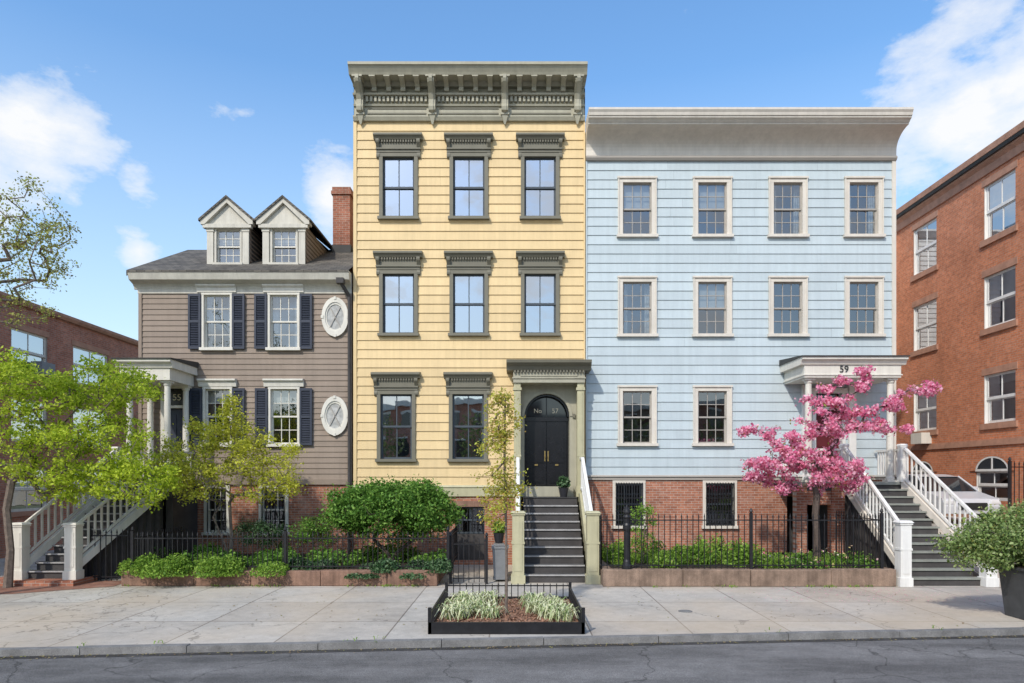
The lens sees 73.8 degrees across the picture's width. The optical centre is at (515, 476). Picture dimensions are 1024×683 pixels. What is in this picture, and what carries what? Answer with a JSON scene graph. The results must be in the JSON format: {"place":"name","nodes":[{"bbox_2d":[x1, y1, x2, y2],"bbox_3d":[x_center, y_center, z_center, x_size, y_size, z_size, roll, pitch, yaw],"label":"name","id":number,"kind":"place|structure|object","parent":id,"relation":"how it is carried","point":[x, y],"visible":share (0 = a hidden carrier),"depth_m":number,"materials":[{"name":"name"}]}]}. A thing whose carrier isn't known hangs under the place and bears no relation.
{"place":"outdoors","nodes":[
{"label":"outdoors","id":0,"kind":"place"},
{"bbox_2d":[0,581,120,593],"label":"brick pavement","id":1,"kind":"structure","parent":0,"point":[29,589],"depth_m":16.60,"materials":[{"name":"red brick"}]},
{"bbox_2d":[0,346,186,587],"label":"maple tree","id":2,"kind":"object","parent":1,"relation":"on","point":[130,468],"visible":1,"depth_m":16.40,"materials":[{"name":"green plant"}]},
{"bbox_2d":[87,525,128,580],"bbox_3d":[-10.516,2.000,17.600,1.054,1.560,0.090,0,0,0],"label":"iron fence","id":3,"kind":"object","parent":1,"relation":"on","point":[89,568],"visible":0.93,"depth_m":17.59,"materials":[{"name":"black metal"}]},
{"bbox_2d":[0,545,1023,647],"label":"sidewalk","id":4,"kind":"structure","parent":0,"point":[165,614],"depth_m":13.69,"materials":[{"name":"concrete"}]},
{"bbox_2d":[0,171,81,330],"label":"budding street tree","id":5,"kind":"object","parent":4,"relation":"on","point":[21,245],"visible":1,"depth_m":14.40,"materials":[{"name":"green plant"}]},
{"bbox_2d":[0,187,353,585],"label":"brown clapboard house with dormers","id":6,"kind":"structure","parent":4,"relation":"on","point":[256,313],"depth_m":20.88,"materials":[{"name":"paint"}]},
{"bbox_2d":[171,409,182,450],"bbox_3d":[-10.420,-1.000,21.050,0.640,2.200,0.100,0,0,0],"label":"front door","id":7,"kind":"structure","parent":6,"relation":"in","point":[176,414],"depth_m":21.00,"materials":[{"name":"blue wood"}]},
{"bbox_2d":[320,296,347,435],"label":"oval windows","id":8,"kind":"structure","parent":6,"relation":"in","point":[334,300],"depth_m":20.81,"materials":[{"name":"beige paint"}]},
{"bbox_2d":[121,569,445,585],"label":"wall stones","id":9,"kind":"object","parent":4,"relation":"on","point":[329,577],"depth_m":16.85,"materials":[{"name":"brown stone"}]},
{"bbox_2d":[130,526,457,574],"bbox_3d":[-5.637,1.840,18.453,7.971,1.200,2.895,0,0,0],"label":"iron fence","id":10,"kind":"object","parent":9,"relation":"on","point":[133,537],"visible":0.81,"depth_m":17.04,"materials":[{"name":"black metal"}]},
{"bbox_2d":[236,554,423,569],"bbox_3d":[-5.846,2.530,19.117,7.271,0.340,3.965,0,0,0],"label":"garden bed","id":11,"kind":"object","parent":4,"relation":"on","point":[359,564],"depth_m":18.77,"materials":[{"name":"soil"}]},
{"bbox_2d":[115,552,290,578],"bbox_3d":[-7.779,2.164,16.982,4.286,0.594,1.684,0,0,0],"label":"boxwood hedge","id":12,"kind":"object","parent":11,"relation":"on","point":[182,567],"visible":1,"depth_m":16.69,"materials":[{"name":"green plant"}]},
{"bbox_2d":[139,390,308,553],"bbox_3d":[-7.849,-0.001,18.328,4.692,4.719,2.874,0,0,0],"label":"chartreuse ornamental tree","id":13,"kind":"object","parent":11,"relation":"on","point":[240,450],"visible":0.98,"depth_m":18.40,"materials":[{"name":"green plant"}]},
{"bbox_2d":[232,516,288,550],"bbox_3d":[-7.149,1.749,19.089,1.414,1.302,1.495,0,0,-44],"label":"garden shrub","id":14,"kind":"object","parent":11,"relation":"on","point":[260,527],"visible":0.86,"depth_m":19.00,"materials":[{"name":"green plant"}]},
{"bbox_2d":[149,540,445,567],"bbox_3d":[-6.071,2.105,18.787,8.696,0.637,3.004,0,0,0],"label":"perennial planting","id":15,"kind":"object","parent":11,"relation":"on","point":[409,553],"visible":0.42,"depth_m":18.52,"materials":[{"name":"green plant"}]},
{"bbox_2d":[287,513,338,549],"bbox_3d":[-5.683,1.708,19.088,1.427,1.384,1.303,0,0,0],"label":"shrub","id":16,"kind":"object","parent":11,"relation":"on","point":[311,526],"visible":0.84,"depth_m":18.98,"materials":[{"name":"green plant"}]},
{"bbox_2d":[288,556,452,573],"bbox_3d":[-3.731,2.210,17.262,4.290,0.407,1.291,0,0,0],"label":"ivy","id":17,"kind":"object","parent":11,"relation":"on","point":[436,565],"visible":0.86,"depth_m":17.07,"materials":[{"name":"green plant"}]},
{"bbox_2d":[344,572,426,579],"bbox_3d":[-3.208,2.434,16.803,2.061,0.179,0.733,0,0,0],"label":"ivy","id":18,"kind":"object","parent":11,"relation":"on","point":[412,575],"visible":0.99,"depth_m":16.70,"materials":[{"name":"green plant"}]},
{"bbox_2d":[317,474,467,559],"bbox_3d":[-3.378,1.133,18.604,4.144,2.478,2.845,0,0,0],"label":"rounded shrub","id":19,"kind":"object","parent":11,"relation":"on","point":[362,507],"visible":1,"depth_m":18.11,"materials":[{"name":"green plant"}]},
{"bbox_2d":[449,532,487,583],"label":"iron gate","id":20,"kind":"structure","parent":4,"relation":"on","point":[485,544],"depth_m":17.19,"materials":[{"name":"black metal"}]},
{"bbox_2d":[348,61,599,583],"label":"yellow clapboard townhouse","id":21,"kind":"structure","parent":4,"relation":"on","point":[468,236],"depth_m":20.88,"materials":[{"name":"paint"}]},
{"bbox_2d":[383,160,553,456],"bbox_3d":[-1.460,-5.165,20.987,5.250,9.130,0.055,0,0,0],"label":"window glass","id":22,"kind":"structure","parent":21,"relation":"in","point":[391,166],"depth_m":20.97,"materials":[{"name":"blue glass"}]},
{"bbox_2d":[456,534,484,559],"bbox_3d":[-1.410,2.180,20.975,0.900,0.840,0.050,0,0,0],"label":"basement door","id":23,"kind":"structure","parent":21,"relation":"in","point":[468,549],"depth_m":20.95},
{"bbox_2d":[524,397,568,485],"bbox_3d":[0.950,-1.125,21.250,1.380,2.850,0.140,0,0,0],"label":"double door","id":24,"kind":"structure","parent":21,"relation":"in","point":[551,434],"depth_m":21.19,"materials":[{"name":"black paint"}]},
{"bbox_2d":[556,476,570,496],"bbox_3d":[1.399,0.273,20.153,0.426,0.654,0.419,0,0,-40],"label":"potted plant","id":25,"kind":"object","parent":21,"relation":"on","point":[564,486],"visible":0.99,"depth_m":20.06,"materials":[{"name":"green plant"}]},
{"bbox_2d":[491,544,508,579],"bbox_3d":[-0.406,2.220,17.710,0.440,0.960,0.540,0,0,0],"label":"pedestal","id":26,"kind":"object","parent":4,"relation":"on","point":[498,551],"visible":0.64,"depth_m":17.50,"materials":[{"name":"grey stone"}]},
{"bbox_2d":[491,519,504,543],"bbox_3d":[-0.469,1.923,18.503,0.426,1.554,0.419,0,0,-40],"label":"potted plant","id":27,"kind":"object","parent":26,"relation":"on","point":[498,536],"visible":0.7,"depth_m":18.40,"materials":[{"name":"green plant"}]},
{"bbox_2d":[0,587,1009,659],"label":"leaf litter","id":28,"kind":"object","parent":4,"relation":"on","point":[464,646],"visible":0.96,"depth_m":11.32,"materials":[{"name":"brown plant"}]},
{"bbox_2d":[428,582,584,633],"bbox_3d":[-0.162,2.475,13.150,2.696,0.450,2.900,0,0,0],"label":"tree pit guard","id":29,"kind":"object","parent":4,"relation":"on","point":[515,620],"visible":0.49,"depth_m":11.70,"materials":[{"name":"black metal"}]},
{"bbox_2d":[469,387,536,613],"bbox_3d":[-0.248,0.444,12.991,1.183,4.352,0.966,0,0,29],"label":"street sapling","id":30,"kind":"object","parent":29,"relation":"on","point":[501,435],"visible":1,"depth_m":12.94,"materials":[{"name":"green plant"}]},
{"bbox_2d":[432,589,586,621],"bbox_3d":[-0.204,2.483,13.254,2.995,0.254,2.546,0,0,0],"label":"variegated liriope","id":31,"kind":"object","parent":29,"relation":"on","point":[463,604],"visible":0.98,"depth_m":12.77,"materials":[{"name":"green plant"}]},
{"bbox_2d":[77,584,941,647],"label":"pavement weeds","id":32,"kind":"object","parent":4,"relation":"on","point":[420,584],"visible":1,"depth_m":16.71,"materials":[{"name":"green plant"}]},
{"bbox_2d":[678,610,691,612],"bbox_3d":[3.400,2.706,13.700,0.280,0.028,0.276,0,0,0],"label":"utility cover","id":33,"kind":"object","parent":4,"relation":"on","point":[686,611],"visible":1,"depth_m":13.63,"materials":[{"name":"metal"}]},
{"bbox_2d":[605,552,869,568],"bbox_3d":[5.741,2.510,19.067,6.673,0.380,4.065,0,0,0],"label":"garden bed","id":34,"kind":"object","parent":4,"relation":"on","point":[747,567],"depth_m":17.63,"materials":[{"name":"soil"}]},
{"bbox_2d":[622,505,631,568],"bbox_3d":[2.749,1.530,16.920,0.260,1.660,0.260,0,0,0],"label":"cast iron post","id":35,"kind":"object","parent":34,"relation":"on","point":[626,564],"visible":0.98,"depth_m":16.85,"materials":[{"name":"black metal"}]},
{"bbox_2d":[630,497,656,562],"bbox_3d":[3.396,1.471,18.308,1.026,1.859,1.088,0,0,0],"label":"slender garden shrub","id":36,"kind":"object","parent":34,"relation":"on","point":[645,510],"visible":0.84,"depth_m":18.28,"materials":[{"name":"green plant"}]},
{"bbox_2d":[602,533,788,568],"bbox_3d":[4.622,2.007,18.383,4.486,0.849,3.110,0,0,0],"label":"perennial planting","id":37,"kind":"object","parent":34,"relation":"on","point":[678,553],"visible":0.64,"depth_m":17.86,"materials":[{"name":"green plant"}]},
{"bbox_2d":[631,551,846,568],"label":"garden grass tufts","id":38,"kind":"object","parent":34,"relation":"on","point":[638,559],"visible":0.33,"depth_m":17.97,"materials":[{"name":"green plant"}]},
{"bbox_2d":[599,508,883,568],"bbox_3d":[5.619,1.590,18.402,7.018,1.620,2.995,0,0,0],"label":"iron fence","id":39,"kind":"object","parent":34,"relation":"on","point":[880,519],"visible":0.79,"depth_m":16.94,"materials":[{"name":"black metal"}]},
{"bbox_2d":[759,545,878,568],"bbox_3d":[7.917,2.142,18.043,2.877,0.573,2.380,0,0,0],"label":"perennial planting","id":40,"kind":"object","parent":34,"relation":"on","point":[804,560],"visible":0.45,"depth_m":17.66,"materials":[{"name":"green plant"}]},
{"bbox_2d":[736,364,942,557],"bbox_3d":[8.450,-0.275,17.912,5.371,5.357,1.575,0,0,0],"label":"cherry blossom tree","id":41,"kind":"object","parent":34,"relation":"on","point":[823,471],"visible":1,"depth_m":17.76,"materials":[{"name":"pink plant"}]},
{"bbox_2d":[599,553,895,586],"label":"wall stones","id":42,"kind":"object","parent":4,"relation":"on","point":[720,577],"depth_m":16.76,"materials":[{"name":"brown stone"}]},
{"bbox_2d":[585,107,998,586],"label":"blue clapboard townhouse","id":43,"kind":"structure","parent":4,"relation":"on","point":[740,266],"depth_m":20.88,"materials":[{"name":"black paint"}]},
{"bbox_2d":[816,410,838,469],"bbox_3d":[9.560,-1.050,21.050,0.800,2.000,0.100,0,0,0],"label":"front door","id":44,"kind":"structure","parent":43,"relation":"in","point":[821,441],"depth_m":21.00,"materials":[{"name":"paint"}]},
{"bbox_2d":[720,587,970,601],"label":"fallen petals","id":45,"kind":"object","parent":4,"relation":"on","point":[852,590],"visible":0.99,"depth_m":15.74,"materials":[{"name":"pink plant"}]},
{"bbox_2d":[896,152,1023,505],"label":"brick walls","id":46,"kind":"structure","parent":4,"relation":"on","point":[960,359],"depth_m":24.50,"materials":[{"name":"red brick"}]},
{"bbox_2d":[911,433,931,443],"bbox_3d":[15.800,-1.490,26.613,0.400,0.420,0.700,0,0,0],"label":"air conditioner","id":47,"kind":"object","parent":46,"relation":"attached to","point":[921,438],"visible":0.93,"depth_m":26.31,"materials":[{"name":"beige paint"}]},
{"bbox_2d":[913,187,987,490],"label":"window casings","id":48,"kind":"object","parent":46,"relation":"attached to","point":[985,323],"depth_m":23.33,"materials":[{"name":"white wood"}]},
{"bbox_2d":[896,437,1023,450],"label":"string course","id":49,"kind":"object","parent":46,"relation":"attached to","point":[1005,441],"depth_m":23.98,"materials":[{"name":"stone"}]},
{"bbox_2d":[913,456,1007,471],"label":"arch frames","id":50,"kind":"structure","parent":46,"relation":"attached to","point":[980,461],"depth_m":23.08,"materials":[{"name":"white wood"}]},
{"bbox_2d":[914,458,1006,469],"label":"arch lights","id":51,"kind":"object","parent":50,"relation":"in","point":[997,464],"visible":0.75,"depth_m":23.03},
{"bbox_2d":[909,449,1013,471],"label":"arch voussoirs","id":52,"kind":"object","parent":46,"relation":"attached to","point":[1003,455],"visible":0.8,"depth_m":23.50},
{"bbox_2d":[910,224,1017,436],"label":"stone sills","id":53,"kind":"structure","parent":46,"relation":"attached to","point":[1008,324],"depth_m":22.97,"materials":[{"name":"stone"}]},
{"bbox_2d":[912,159,1017,388],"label":"stone lintels","id":54,"kind":"object","parent":46,"relation":"attached to","point":[1001,173],"visible":0.59,"depth_m":22.93,"materials":[{"name":"brown stone"}]},
{"bbox_2d":[914,169,1015,500],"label":"window sashes","id":55,"kind":"object","parent":46,"relation":"in","point":[994,300],"depth_m":23.23,"materials":[{"name":"white wood"}]},
{"bbox_2d":[917,172,1015,428],"bbox_3d":[16.117,-5.859,23.956,0.054,7.920,14.419,0,0,0],"label":"window glass","id":56,"kind":"object","parent":55,"relation":"in","point":[1009,286],"visible":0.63,"depth_m":22.95,"materials":[{"name":"glass"}]},
{"bbox_2d":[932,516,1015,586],"bbox_3d":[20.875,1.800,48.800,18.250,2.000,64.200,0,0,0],"label":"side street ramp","id":57,"kind":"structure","parent":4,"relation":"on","point":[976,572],"depth_m":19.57,"materials":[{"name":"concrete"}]},
{"bbox_2d":[896,474,1000,518],"bbox_3d":[14.000,0.670,23.100,2.160,1.510,4.452,0,0,0],"label":"parked car","id":58,"kind":"object","parent":57,"relation":"on","point":[972,498],"visible":0.34,"depth_m":21.58,"materials":[{"name":"silver metal"}]},
{"bbox_2d":[1008,457,1023,515],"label":"iron gate","id":59,"kind":"structure","parent":57,"relation":"on","point":[1010,467],"depth_m":19.89,"materials":[{"name":"black metal"}]},
{"bbox_2d":[999,564,1023,619],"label":"square planter","id":60,"kind":"object","parent":4,"relation":"on","point":[1012,585],"visible":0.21,"depth_m":13.04,"materials":[{"name":"metal"}]},
{"bbox_2d":[925,498,1023,576],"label":"planter shrub","id":61,"kind":"object","parent":60,"relation":"in","point":[995,540],"visible":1,"depth_m":12.92,"materials":[{"name":"green plant"}]},
{"bbox_3d":[-23.000,-1.584,31.900,12.000,8.569,38.000,0,0,0],"label":"side and rear walls","id":62,"kind":"object","parent":4,"relation":"on","visible":0},
{"bbox_2d":[0,301,137,558],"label":"brick walls","id":63,"kind":"structure","parent":62,"relation":"attached to","point":[62,333],"depth_m":25.14,"materials":[{"name":"red brick"}]},
{"bbox_2d":[31,361,54,375],"bbox_3d":[-16.800,-3.835,24.252,0.400,0.430,0.680,0,0,0],"label":"air conditioner","id":64,"kind":"object","parent":63,"relation":"attached to","point":[45,366],"visible":0.64,"depth_m":24.03,"materials":[{"name":"grey plastic"}]},
{"bbox_2d":[11,327,106,511],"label":"window sashes","id":65,"kind":"object","parent":63,"relation":"in","point":[44,469],"depth_m":24.27,"materials":[{"name":"grey wood"}]},
{"bbox_2d":[11,330,104,508],"bbox_3d":[-17.087,-1.933,23.453,0.056,6.090,9.782,0,0,0],"label":"window glass","id":66,"kind":"object","parent":65,"relation":"in","point":[20,340],"visible":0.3,"depth_m":24.15,"materials":[{"name":"blue glass"}]},
{"bbox_2d":[9,322,109,468],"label":"stone lintels","id":67,"kind":"object","parent":63,"relation":"attached to","point":[29,329],"visible":0.48,"depth_m":24.74,"materials":[{"name":"stone"}]},
{"bbox_2d":[8,374,110,516],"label":"stone sills","id":68,"kind":"structure","parent":63,"relation":"attached to","point":[22,513],"depth_m":23.80,"materials":[{"name":"brown stone"}]},
{"bbox_2d":[45,337,107,509],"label":"window casings","id":69,"kind":"object","parent":63,"relation":"attached to","point":[46,411],"depth_m":24.76,"materials":[{"name":"white wood"}]},
{"bbox_2d":[0,291,137,345],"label":"coping","id":70,"kind":"object","parent":62,"relation":"on","point":[79,322],"depth_m":26.40,"materials":[{"name":"stone"}]},
{"bbox_3d":[22.000,-4.000,27.900,12.000,13.400,26.000,0,0,0],"label":"side and rear walls","id":71,"kind":"object","parent":4,"relation":"on","visible":0},
{"bbox_2d":[896,134,1023,232],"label":"cornice","id":72,"kind":"structure","parent":71,"relation":"attached to","point":[1002,156],"depth_m":24.16,"materials":[{"name":"stone"}]},
{"bbox_2d":[896,121,1023,214],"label":"coping","id":73,"kind":"object","parent":72,"relation":"on","point":[988,148],"visible":0.33,"depth_m":23.78,"materials":[{"name":"stone"}]},
{"bbox_2d":[896,128,1023,219],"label":"cornice shadow band","id":74,"kind":"object","parent":72,"relation":"attached to","point":[973,164],"visible":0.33,"depth_m":23.87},
{"bbox_2d":[980,473,1007,497],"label":"room interiors","id":75,"kind":"object","parent":71,"relation":"attached to","point":[999,478],"visible":0.01,"depth_m":24.02,"materials":[{"name":"black"}]},
{"bbox_2d":[0,637,1023,682],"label":"road","id":76,"kind":"structure","parent":0,"point":[987,660],"depth_m":10.14,"materials":[{"name":"grey asphalt"}]},
{"bbox_2d":[0,635,1023,658],"bbox_3d":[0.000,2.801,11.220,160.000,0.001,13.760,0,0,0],"label":"gutter","id":77,"kind":"object","parent":76,"relation":"on","point":[455,648],"visible":1,"depth_m":11.19,"materials":[{"name":"grey concrete"}]},
{"bbox_2d":[0,0,1023,339],"label":"sky","id":78,"kind":"structure","parent":0,"point":[141,116],"materials":[{"name":"blue"}]},
{"bbox_2d":[946,506,1022,517],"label":"brick base","id":79,"kind":"object","parent":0,"point":[962,515],"depth_m":24.12,"materials":[{"name":"red brick"}]},
{"label":"ground","id":80,"kind":"structure","parent":0,"visible":0},
{"bbox_2d":[0,627,1023,656],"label":"kerb","id":81,"kind":"structure","parent":80,"relation":"on","point":[391,643],"depth_m":11.29,"materials":[{"name":"concrete"}]}
]}

